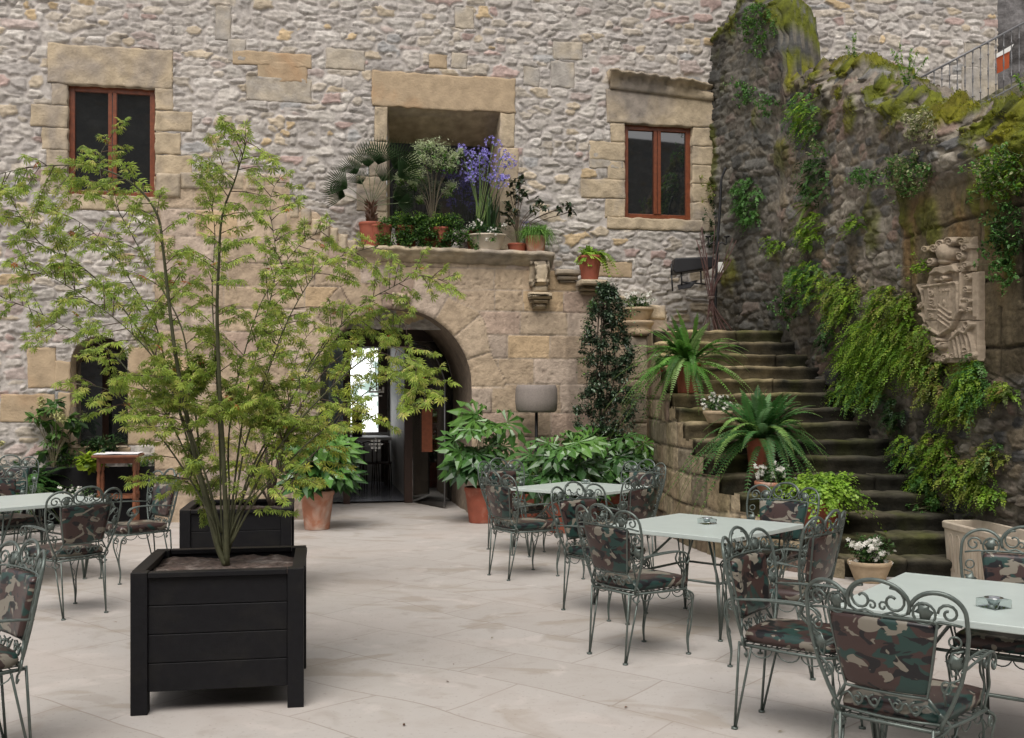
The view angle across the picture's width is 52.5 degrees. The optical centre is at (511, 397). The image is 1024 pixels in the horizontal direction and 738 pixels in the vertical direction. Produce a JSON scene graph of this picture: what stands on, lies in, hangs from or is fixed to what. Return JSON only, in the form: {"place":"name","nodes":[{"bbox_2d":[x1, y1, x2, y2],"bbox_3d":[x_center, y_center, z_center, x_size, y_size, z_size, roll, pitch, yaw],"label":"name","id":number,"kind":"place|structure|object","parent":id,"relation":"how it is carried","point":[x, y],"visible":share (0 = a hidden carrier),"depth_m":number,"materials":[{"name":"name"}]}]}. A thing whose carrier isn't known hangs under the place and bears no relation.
{"place":"outdoors","nodes":[
{"label":"outdoors","id":0,"kind":"place"},
{"bbox_2d":[0,501,1023,737],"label":"ground","id":1,"kind":"structure","parent":0,"point":[413,608],"depth_m":6.53,"materials":[{"name":"stone"}]},
{"bbox_2d":[0,454,38,544],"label":"garden chair","id":2,"kind":"object","parent":1,"relation":"on","point":[25,467],"visible":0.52,"depth_m":12.02,"materials":[{"name":"grey metal"}]},
{"bbox_2d":[0,538,45,737],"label":"garden chair","id":3,"kind":"object","parent":1,"relation":"on","point":[20,589],"visible":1,"depth_m":4.73,"materials":[{"name":"grey metal"}]},
{"bbox_2d":[0,466,45,550],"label":"garden chair","id":4,"kind":"object","parent":1,"relation":"on","point":[8,488],"visible":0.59,"depth_m":10.21,"materials":[{"name":"grey metal"}]},
{"bbox_2d":[12,453,71,532],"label":"ground fern","id":5,"kind":"object","parent":1,"relation":"on","point":[45,478],"visible":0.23,"depth_m":13.22,"materials":[{"name":"green plant"}]},
{"bbox_2d":[0,493,105,578],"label":"garden table","id":6,"kind":"object","parent":1,"relation":"on","point":[12,503],"visible":0.47,"depth_m":9.33,"materials":[{"name":"grey metal"}]},
{"bbox_2d":[18,486,122,620],"bbox_3d":[-3.406,1.156,7.969,0.643,0.988,0.618,0,0,38],"label":"garden chair","id":7,"kind":"object","parent":1,"relation":"on","point":[83,525],"visible":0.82,"depth_m":7.81,"materials":[{"name":"grey metal"}]},
{"bbox_2d":[29,466,154,522],"bbox_3d":[-5.515,1.270,13.750,1.560,0.719,0.400,0,0,-11],"label":"long planter","id":8,"kind":"object","parent":1,"relation":"on","point":[82,478],"visible":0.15,"depth_m":13.59,"materials":[{"name":"black paint"}]},
{"bbox_2d":[0,396,88,466],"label":"hydrangea","id":9,"kind":"object","parent":8,"relation":"on","point":[72,423],"visible":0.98,"depth_m":13.60,"materials":[{"name":"green plant"}]},
{"bbox_2d":[73,450,108,474],"bbox_3d":[-5.455,0.836,13.453,0.496,0.337,0.374,0,0,0],"label":"heuchera","id":10,"kind":"object","parent":8,"relation":"in","point":[87,463],"visible":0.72,"depth_m":13.37,"materials":[{"name":"green plant"}]},
{"bbox_2d":[78,434,128,452],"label":"dark foliage plant","id":11,"kind":"object","parent":8,"relation":"on","point":[108,447],"visible":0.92,"depth_m":13.82,"materials":[{"name":"green plant"}]},
{"bbox_2d":[91,453,143,519],"bbox_3d":[-5.060,1.191,13.350,0.570,0.919,0.540,0,0,-12],"label":"side table","id":12,"kind":"object","parent":1,"relation":"on","point":[111,459],"visible":0.51,"depth_m":13.23,"materials":[{"name":"brown wood"}]},
{"bbox_2d":[95,468,180,584],"bbox_3d":[-3.407,1.156,9.482,0.643,0.988,0.618,0,0,-44],"label":"garden chair","id":13,"kind":"object","parent":1,"relation":"on","point":[132,527],"visible":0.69,"depth_m":9.45,"materials":[{"name":"grey metal"}]},
{"bbox_2d":[130,545,306,715],"bbox_3d":[-1.620,1.280,5.880,0.892,0.740,0.892,0,0,-10],"label":"planter box","id":14,"kind":"object","parent":1,"relation":"on","point":[202,618],"visible":0.98,"depth_m":5.47,"materials":[{"name":"black paint"}]},
{"bbox_2d":[0,112,466,565],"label":"maple tree","id":15,"kind":"object","parent":14,"relation":"in","point":[218,408],"visible":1,"depth_m":5.87,"materials":[{"name":"green plant"}]},
{"bbox_2d":[179,498,294,547],"bbox_3d":[-2.320,1.280,8.860,0.892,0.740,0.892,0,0,-10],"label":"planter box","id":16,"kind":"object","parent":1,"relation":"on","point":[269,529],"visible":0.45,"depth_m":8.47,"materials":[{"name":"black paint"}]},
{"bbox_2d":[206,310,387,505],"bbox_3d":[-1.844,0.077,8.883,1.644,1.710,0.845,0,0,0],"label":"maple tree","id":17,"kind":"object","parent":16,"relation":"in","point":[360,427],"visible":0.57,"depth_m":8.87,"materials":[{"name":"green plant"}]},
{"bbox_2d":[268,431,368,530],"bbox_3d":[-2.450,1.026,13.040,1.311,1.247,1.283,0,0,0],"label":"potted fatsia","id":18,"kind":"object","parent":1,"relation":"on","point":[316,506],"visible":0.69,"depth_m":12.83,"materials":[{"name":"plant"}]},
{"bbox_2d":[320,337,471,501],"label":"entrance hall","id":19,"kind":"structure","parent":1,"relation":"on","point":[386,403],"depth_m":19.99,"materials":[{"name":"black tile"}]},
{"bbox_2d":[351,349,377,431],"bbox_3d":[-2.874,-0.136,20.172,0.536,1.618,0.105,0,0,0],"label":"lit window pane","id":20,"kind":"structure","parent":19,"relation":"in","point":[361,368],"depth_m":20.18,"materials":[{"name":"white glass"}]},
{"bbox_2d":[350,348,386,431],"bbox_3d":[-2.792,-0.136,20.064,0.746,1.618,0.136,0,0,-11],"label":"window frame","id":21,"kind":"structure","parent":19,"relation":"in","point":[382,400],"depth_m":20.05,"materials":[{"name":"brown wood"}]},
{"bbox_2d":[350,435,390,484],"bbox_3d":[-2.665,1.173,19.347,0.751,0.883,1.000,0,0,-11],"label":"hall table","id":22,"kind":"object","parent":19,"relation":"on","point":[384,457],"visible":0.53,"depth_m":19.01,"materials":[{"name":"brown wood"}]},
{"bbox_2d":[155,172,666,522],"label":"arched wall","id":23,"kind":"structure","parent":1,"relation":"on","point":[511,323],"depth_m":14.34,"materials":[{"name":"stone"}]},
{"bbox_2d":[322,136,425,245],"bbox_3d":[-1.891,-2.836,14.266,1.429,1.550,0.436,0,0,0],"label":"potted palm","id":24,"kind":"object","parent":23,"relation":"on","point":[371,216],"visible":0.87,"depth_m":14.19,"materials":[{"name":"plant"}]},
{"bbox_2d":[372,213,393,246],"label":"potted plant","id":25,"kind":"object","parent":23,"relation":"on","point":[381,234],"visible":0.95,"depth_m":14.11,"materials":[{"name":"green plant"}]},
{"bbox_2d":[339,329,452,506],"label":"glazed door","id":26,"kind":"structure","parent":23,"relation":"attached to","point":[423,460],"depth_m":16.31,"materials":[{"name":"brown wood"}]},
{"bbox_2d":[382,210,428,247],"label":"trailing plant","id":27,"kind":"object","parent":23,"relation":"on","point":[406,234],"visible":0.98,"depth_m":14.19,"materials":[{"name":"green plant"}]},
{"bbox_2d":[393,137,464,246],"bbox_3d":[-1.170,-2.886,14.619,1.036,1.667,0.562,0,0,0],"label":"smoke bush","id":28,"kind":"object","parent":23,"relation":"on","point":[451,187],"visible":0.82,"depth_m":14.63,"materials":[{"name":"green plant"}]},
{"bbox_2d":[416,211,465,247],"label":"trailing plant","id":29,"kind":"object","parent":23,"relation":"on","point":[442,234],"visible":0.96,"depth_m":14.29,"materials":[{"name":"green plant"}]},
{"bbox_2d":[456,135,516,248],"bbox_3d":[-0.422,-2.842,14.686,0.966,1.724,0.891,0,0,-30],"label":"agapanthus","id":30,"kind":"object","parent":23,"relation":"on","point":[490,213],"visible":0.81,"depth_m":14.72,"materials":[{"name":"plant"}]},
{"bbox_2d":[465,218,509,249],"bbox_3d":[-0.351,-2.244,14.468,0.653,0.464,0.448,0,0,0],"label":"flower trough","id":31,"kind":"object","parent":23,"relation":"on","point":[486,240],"visible":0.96,"depth_m":14.39,"materials":[{"name":"beige ceramic"}]},
{"bbox_2d":[498,174,576,250],"bbox_3d":[0.364,-2.594,14.698,1.121,1.109,0.315,0,0,0],"label":"dark shrub","id":32,"kind":"object","parent":23,"relation":"on","point":[517,245],"visible":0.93,"depth_m":14.70,"materials":[{"name":"green plant"}]},
{"bbox_2d":[574,245,622,278],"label":"potted fern","id":33,"kind":"object","parent":23,"relation":"on","point":[589,259],"visible":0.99,"depth_m":14.55,"materials":[{"name":"orange ceramic"}]},
{"bbox_2d":[435,399,531,523],"bbox_3d":[-0.356,0.834,13.783,1.323,1.632,1.172,0,0,0],"label":"potted fatsia","id":34,"kind":"object","parent":1,"relation":"on","point":[464,461],"visible":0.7,"depth_m":13.56,"materials":[{"name":"plant"}]},
{"bbox_2d":[0,0,997,467],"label":"stone building","id":35,"kind":"structure","parent":1,"relation":"on","point":[596,114],"depth_m":14.63,"materials":[{"name":"stone"}]},
{"bbox_2d":[75,339,127,444],"bbox_3d":[-5.628,-0.073,14.425,0.921,1.695,0.440,0,0,-11],"label":"window","id":36,"kind":"structure","parent":35,"relation":"in","point":[102,425],"depth_m":14.52,"materials":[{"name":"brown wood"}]},
{"bbox_2d":[69,86,154,196],"bbox_3d":[-5.396,-3.443,14.045,1.109,1.471,0.095,0,0,-11],"label":"window","id":37,"kind":"structure","parent":35,"relation":"in","point":[93,110],"depth_m":14.03,"materials":[{"name":"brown wood"}]},
{"bbox_2d":[390,143,489,227],"bbox_3d":[-1.077,-3.095,15.561,1.499,1.348,0.080,0,0,-11],"label":"window","id":38,"kind":"structure","parent":35,"relation":"in","point":[463,202],"depth_m":15.57,"materials":[{"name":"black metal"}]},
{"bbox_2d":[625,125,689,219],"bbox_3d":[2.160,-3.348,15.526,1.047,1.392,0.095,0,0,-11],"label":"window","id":39,"kind":"structure","parent":35,"relation":"in","point":[657,159],"depth_m":15.51,"materials":[{"name":"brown wood"}]},
{"bbox_2d":[670,257,714,290],"bbox_3d":[2.589,-1.762,14.925,0.640,0.491,0.350,0,0,0],"label":"floodlight","id":40,"kind":"object","parent":35,"relation":"attached to","point":[681,266],"visible":0.91,"depth_m":14.80,"materials":[{"name":"black metal"}]},
{"bbox_2d":[977,76,1023,102],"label":"stair","id":41,"kind":"object","parent":35,"relation":"on","point":[1017,91],"visible":0.1,"depth_m":15.00,"materials":[{"name":"stone"}]},
{"bbox_2d":[920,22,1023,101],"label":"stair railing","id":42,"kind":"object","parent":41,"relation":"attached to","point":[972,51],"visible":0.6,"depth_m":14.89,"materials":[{"name":"grey metal"}]},
{"bbox_2d":[477,457,547,555],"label":"garden chair","id":43,"kind":"object","parent":1,"relation":"on","point":[532,509],"visible":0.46,"depth_m":11.28,"materials":[{"name":"grey metal"}]},
{"bbox_2d":[481,470,560,580],"bbox_3d":[0.085,1.156,9.611,0.643,0.988,0.618,0,0,-32],"label":"garden chair","id":44,"kind":"object","parent":1,"relation":"on","point":[500,498],"visible":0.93,"depth_m":9.47,"materials":[{"name":"multicoloured metal"}]},
{"bbox_2d":[515,385,557,517],"bbox_3d":[0.330,0.743,14.050,0.574,1.815,0.574,0,0,0],"label":"floor lamp","id":45,"kind":"object","parent":1,"relation":"on","point":[536,399],"visible":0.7,"depth_m":13.81,"materials":[{"name":"black metal"}]},
{"bbox_2d":[505,430,614,532],"bbox_3d":[0.596,1.027,12.767,1.438,1.246,1.126,0,0,0],"label":"potted fatsia","id":46,"kind":"object","parent":1,"relation":"on","point":[568,458],"visible":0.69,"depth_m":12.56,"materials":[{"name":"plant"}]},
{"bbox_2d":[510,481,647,556],"bbox_3d":[0.720,1.289,10.750,1.070,0.722,1.070,0,0,41],"label":"garden table","id":47,"kind":"object","parent":1,"relation":"on","point":[610,489],"visible":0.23,"depth_m":10.67,"materials":[{"name":"grey metal"}]},
{"bbox_2d":[550,481,649,621],"bbox_3d":[0.688,1.156,7.983,0.618,0.988,0.643,0,0,-42],"label":"garden chair","id":48,"kind":"object","parent":1,"relation":"on","point":[567,507],"visible":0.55,"depth_m":8.04,"materials":[{"name":"grey metal"}]},
{"bbox_2d":[555,424,653,518],"bbox_3d":[1.257,1.004,13.861,1.788,1.293,1.367,0,0,0],"label":"potted fatsia","id":49,"kind":"object","parent":1,"relation":"on","point":[637,455],"visible":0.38,"depth_m":13.65,"materials":[{"name":"plant"}]},
{"bbox_2d":[570,280,650,463],"bbox_3d":[1.331,0.023,14.114,1.157,3.254,0.500,0,0,0],"label":"climbing shrub","id":50,"kind":"object","parent":1,"relation":"on","point":[607,293],"visible":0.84,"depth_m":14.07,"materials":[{"name":"green plant"}]},
{"bbox_2d":[580,472,662,578],"bbox_3d":[0.983,1.156,9.388,0.643,0.988,0.618,0,0,43],"label":"garden chair","id":51,"kind":"object","parent":1,"relation":"on","point":[641,504],"visible":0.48,"depth_m":9.18,"materials":[{"name":"multicoloured metal"}]},
{"bbox_2d":[597,459,666,552],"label":"garden chair","id":52,"kind":"object","parent":1,"relation":"on","point":[639,473],"visible":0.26,"depth_m":11.09,"materials":[{"name":"grey metal"}]},
{"bbox_2d":[575,503,693,665],"bbox_3d":[0.796,1.156,6.680,0.643,0.988,0.618,0,0,-36],"label":"garden chair","id":53,"kind":"object","parent":1,"relation":"on","point":[609,546],"visible":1,"depth_m":6.53,"materials":[{"name":"grey metal"}]},
{"bbox_2d":[622,320,653,450],"bbox_3d":[1.792,0.284,14.840,0.470,2.739,0.470,0,0,-11],"label":"stone post","id":54,"kind":"object","parent":1,"relation":"on","point":[644,327],"visible":0.35,"depth_m":14.71,"materials":[{"name":"stone"}]},
{"bbox_2d":[623,290,656,320],"bbox_3d":[1.794,-1.302,14.847,0.556,0.435,0.484,0,0,0],"label":"flower bowl","id":55,"kind":"object","parent":54,"relation":"on","point":[645,313],"visible":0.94,"depth_m":14.69,"materials":[{"name":"stone"}]},
{"bbox_2d":[610,513,803,641],"bbox_3d":[1.380,1.289,7.560,1.070,0.722,1.070,0,0,42],"label":"garden table","id":56,"kind":"object","parent":1,"relation":"on","point":[682,526],"visible":0.57,"depth_m":7.45,"materials":[{"name":"grey metal"}]},
{"bbox_2d":[662,385,828,514],"bbox_3d":[2.491,0.742,10.941,1.782,1.753,2.018,0,0,25],"label":"potted fern","id":57,"kind":"object","parent":1,"relation":"on","point":[759,414],"visible":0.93,"depth_m":10.79,"materials":[{"name":"green plant"}]},
{"bbox_2d":[720,482,819,617],"bbox_3d":[1.942,1.156,7.893,0.618,0.988,0.643,0,0,42],"label":"garden chair","id":58,"kind":"object","parent":1,"relation":"on","point":[785,510],"visible":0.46,"depth_m":8.01,"materials":[{"name":"grey metal"}]},
{"bbox_2d":[724,509,845,680],"bbox_3d":[1.674,1.156,6.349,0.643,0.988,0.618,0,0,39],"label":"garden chair","id":59,"kind":"object","parent":1,"relation":"on","point":[822,550],"visible":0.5,"depth_m":6.14,"materials":[{"name":"multicoloured metal"}]},
{"bbox_2d":[721,526,865,737],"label":"garden chair","id":60,"kind":"object","parent":1,"relation":"on","point":[748,575],"visible":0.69,"depth_m":5.15,"materials":[{"name":"multicoloured fabric"}]},
{"bbox_2d":[646,330,954,578],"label":"stone staircase","id":61,"kind":"structure","parent":1,"relation":"on","point":[773,365],"depth_m":11.43,"materials":[{"name":"grey stone"}]},
{"bbox_2d":[603,309,753,444],"bbox_3d":[2.064,-0.230,12.351,1.967,1.635,1.611,0,0,0],"label":"potted fern","id":62,"kind":"object","parent":61,"relation":"on","point":[684,366],"visible":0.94,"depth_m":12.31,"materials":[{"name":"green plant"}]},
{"bbox_2d":[696,226,736,330],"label":"dried canes","id":63,"kind":"object","parent":61,"relation":"on","point":[711,297],"visible":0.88,"depth_m":14.44,"materials":[{"name":"plant"}]},
{"bbox_2d":[705,167,729,329],"bbox_3d":[2.888,-2.076,14.600,0.350,2.312,0.086,0,0,0],"label":"iron pole","id":64,"kind":"object","parent":61,"relation":"on","point":[719,220],"visible":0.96,"depth_m":14.59,"materials":[{"name":"black metal"}]},
{"bbox_2d":[700,392,736,422],"bbox_3d":[2.315,0.113,11.700,0.345,0.354,0.392,0,0,-38],"label":"flower bowl","id":65,"kind":"object","parent":61,"relation":"on","point":[714,414],"visible":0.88,"depth_m":11.62,"materials":[{"name":"ceramic"}]},
{"bbox_2d":[752,460,797,493],"bbox_3d":[2.649,0.798,10.499,0.422,0.343,0.428,0,0,-40],"label":"flower bowl","id":66,"kind":"object","parent":61,"relation":"on","point":[778,469],"visible":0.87,"depth_m":10.43,"materials":[{"name":"ceramic"}]},
{"bbox_2d":[758,469,886,534],"bbox_3d":[2.933,1.035,10.061,1.067,0.656,1.139,0,0,-44],"label":"potted plant","id":67,"kind":"object","parent":61,"relation":"on","point":[834,490],"visible":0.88,"depth_m":9.82,"materials":[{"name":"green plant"}]},
{"bbox_2d":[708,0,1023,526],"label":"ruined wall","id":68,"kind":"structure","parent":1,"relation":"on","point":[747,141],"depth_m":11.92,"materials":[{"name":"grey stone"}]},
{"bbox_2d":[726,177,765,235],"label":"wall fern","id":69,"kind":"object","parent":68,"relation":"attached to","point":[743,221],"depth_m":14.61,"materials":[{"name":"green plant"}]},
{"bbox_2d":[731,2,778,58],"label":"wall plant","id":70,"kind":"object","parent":68,"relation":"attached to","point":[754,8],"depth_m":14.35,"materials":[{"name":"green plant"}]},
{"bbox_2d":[763,285,797,331],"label":"wall plant","id":71,"kind":"object","parent":68,"relation":"attached to","point":[787,306],"depth_m":13.67,"materials":[{"name":"green plant"}]},
{"bbox_2d":[777,92,821,155],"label":"wall fern","id":72,"kind":"object","parent":68,"relation":"attached to","point":[795,111],"depth_m":13.16,"materials":[{"name":"green plant"}]},
{"bbox_2d":[779,260,828,320],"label":"wall fern","id":73,"kind":"object","parent":68,"relation":"attached to","point":[793,273],"depth_m":13.16,"materials":[{"name":"green plant"}]},
{"bbox_2d":[789,211,824,263],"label":"wall fern","id":74,"kind":"object","parent":68,"relation":"attached to","point":[803,232],"depth_m":13.00,"materials":[{"name":"green plant"}]},
{"bbox_2d":[790,159,830,211],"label":"wall fern","id":75,"kind":"object","parent":68,"relation":"attached to","point":[804,193],"depth_m":12.92,"materials":[{"name":"green plant"}]},
{"bbox_2d":[810,272,862,337],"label":"wall fern","id":76,"kind":"object","parent":68,"relation":"attached to","point":[829,305],"depth_m":12.18,"materials":[{"name":"green plant"}]},
{"bbox_2d":[820,373,881,422],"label":"wall fern","id":77,"kind":"object","parent":68,"relation":"attached to","point":[846,399],"depth_m":11.71,"materials":[{"name":"green plant"}]},
{"bbox_2d":[844,166,880,190],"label":"wall plant","id":78,"kind":"object","parent":68,"relation":"attached to","point":[857,176],"depth_m":11.65,"materials":[{"name":"green plant"}]},
{"bbox_2d":[711,0,1023,179],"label":"moss","id":79,"kind":"object","parent":68,"relation":"attached to","point":[968,107],"visible":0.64,"depth_m":10.53,"materials":[{"name":"green plant"}]},
{"bbox_2d":[822,315,918,405],"bbox_3d":[3.884,-0.400,11.532,0.454,1.055,2.006,0,0,-8],"label":"wall fern","id":80,"kind":"object","parent":68,"relation":"attached to","point":[876,354],"depth_m":11.44,"materials":[{"name":"green plant"}]},
{"bbox_2d":[847,285,921,353],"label":"wall fern","id":81,"kind":"object","parent":68,"relation":"attached to","point":[896,309],"depth_m":11.06,"materials":[{"name":"green plant"}]},
{"bbox_2d":[876,394,905,441],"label":"wall fern","id":82,"kind":"object","parent":68,"relation":"attached to","point":[890,421],"depth_m":11.04,"materials":[{"name":"green plant"}]},
{"bbox_2d":[883,435,921,475],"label":"wall fern","id":83,"kind":"object","parent":68,"relation":"attached to","point":[897,450],"depth_m":10.82,"materials":[{"name":"green plant"}]},
{"bbox_2d":[879,149,934,204],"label":"wall plant","id":84,"kind":"object","parent":68,"relation":"attached to","point":[920,172],"depth_m":10.73,"materials":[{"name":"green plant"}]},
{"bbox_2d":[890,43,927,85],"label":"wall plant","id":85,"kind":"object","parent":68,"relation":"attached to","point":[906,81],"depth_m":11.43,"materials":[{"name":"green plant"}]},
{"bbox_2d":[884,325,950,397],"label":"wall fern","id":86,"kind":"object","parent":68,"relation":"attached to","point":[914,352],"depth_m":10.47,"materials":[{"name":"green plant"}]},
{"bbox_2d":[901,104,938,154],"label":"wall plant","id":87,"kind":"object","parent":68,"relation":"attached to","point":[915,126],"depth_m":10.51,"materials":[{"name":"green plant"}]},
{"bbox_2d":[903,467,944,508],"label":"wall fern","id":88,"kind":"object","parent":68,"relation":"attached to","point":[919,484],"depth_m":10.49,"materials":[{"name":"green plant"}]},
{"bbox_2d":[904,379,951,416],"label":"wall fern","id":89,"kind":"object","parent":68,"relation":"attached to","point":[936,388],"depth_m":10.32,"materials":[{"name":"green plant"}]},
{"bbox_2d":[903,430,958,483],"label":"wall fern","id":90,"kind":"object","parent":68,"relation":"attached to","point":[933,453],"depth_m":10.23,"materials":[{"name":"green plant"}]},
{"bbox_2d":[924,393,973,437],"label":"wall fern","id":91,"kind":"object","parent":68,"relation":"attached to","point":[955,411],"depth_m":9.97,"materials":[{"name":"green plant"}]},
{"bbox_2d":[916,236,985,363],"bbox_3d":[4.237,-0.943,10.124,0.163,1.238,0.993,0,0,-10],"label":"coat of arms","id":92,"kind":"object","parent":68,"relation":"attached to","point":[951,306],"visible":0.99,"depth_m":9.97},
{"bbox_2d":[928,454,997,517],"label":"wall fern","id":93,"kind":"object","parent":68,"relation":"attached to","point":[965,482],"depth_m":9.73,"materials":[{"name":"green plant"}]},
{"bbox_2d":[936,354,992,436],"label":"wall fern","id":94,"kind":"object","parent":68,"relation":"attached to","point":[965,383],"depth_m":9.65,"materials":[{"name":"green plant"}]},
{"bbox_2d":[964,486,1006,518],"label":"wall fern","id":95,"kind":"object","parent":68,"relation":"attached to","point":[990,493],"depth_m":9.36,"materials":[{"name":"green plant"}]},
{"bbox_2d":[957,141,1023,202],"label":"wall plant","id":96,"kind":"object","parent":68,"relation":"attached to","point":[994,162],"depth_m":9.24,"materials":[{"name":"green plant"}]},
{"bbox_2d":[970,439,1010,476],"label":"wall fern","id":97,"kind":"object","parent":68,"relation":"attached to","point":[983,455],"depth_m":9.41,"materials":[{"name":"green plant"}]},
{"bbox_2d":[973,249,1019,295],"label":"wall plant","id":98,"kind":"object","parent":68,"relation":"attached to","point":[996,268],"depth_m":9.21,"materials":[{"name":"green plant"}]},
{"bbox_2d":[978,381,1021,412],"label":"wall fern","id":99,"kind":"object","parent":68,"relation":"attached to","point":[1001,393],"depth_m":9.24,"materials":[{"name":"green plant"}]},
{"bbox_2d":[977,196,1023,264],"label":"wall plant","id":100,"kind":"object","parent":68,"relation":"attached to","point":[997,237],"depth_m":9.19,"materials":[{"name":"green plant"}]},
{"bbox_2d":[845,533,896,583],"bbox_3d":[3.215,1.432,9.296,0.454,0.437,0.422,0,0,0],"label":"flower bowl","id":101,"kind":"object","parent":1,"relation":"on","point":[870,562],"visible":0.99,"depth_m":9.20,"materials":[{"name":"ceramic"}]},
{"bbox_2d":[805,577,996,737],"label":"garden chair","id":102,"kind":"object","parent":1,"relation":"on","point":[886,661],"visible":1,"depth_m":3.86,"materials":[{"name":"multicoloured fabric"}]},
{"bbox_2d":[841,572,1023,737],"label":"garden table","id":103,"kind":"object","parent":1,"relation":"on","point":[966,592],"visible":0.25,"depth_m":4.76,"materials":[{"name":"grey metal"}]},
{"bbox_2d":[942,520,1023,579],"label":"stone trough","id":104,"kind":"object","parent":1,"relation":"on","point":[956,531],"visible":0.59,"depth_m":9.23,"materials":[{"name":"beige stone"}]},
{"bbox_2d":[945,525,1023,737],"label":"garden chair","id":105,"kind":"object","parent":1,"relation":"on","point":[999,565],"visible":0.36,"depth_m":5.33,"materials":[{"name":"grey metal"}]},
{"bbox_2d":[997,0,1023,88],"bbox_3d":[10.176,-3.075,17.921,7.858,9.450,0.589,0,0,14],"label":"door","id":106,"kind":"structure","parent":1,"relation":"on","point":[1010,13],"depth_m":18.27,"materials":[{"name":"brown wood"}]},
{"bbox_2d":[506,223,556,250],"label":"potted grass","id":107,"kind":"object","parent":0,"point":[536,237],"depth_m":14.57,"materials":[{"name":"plant"}]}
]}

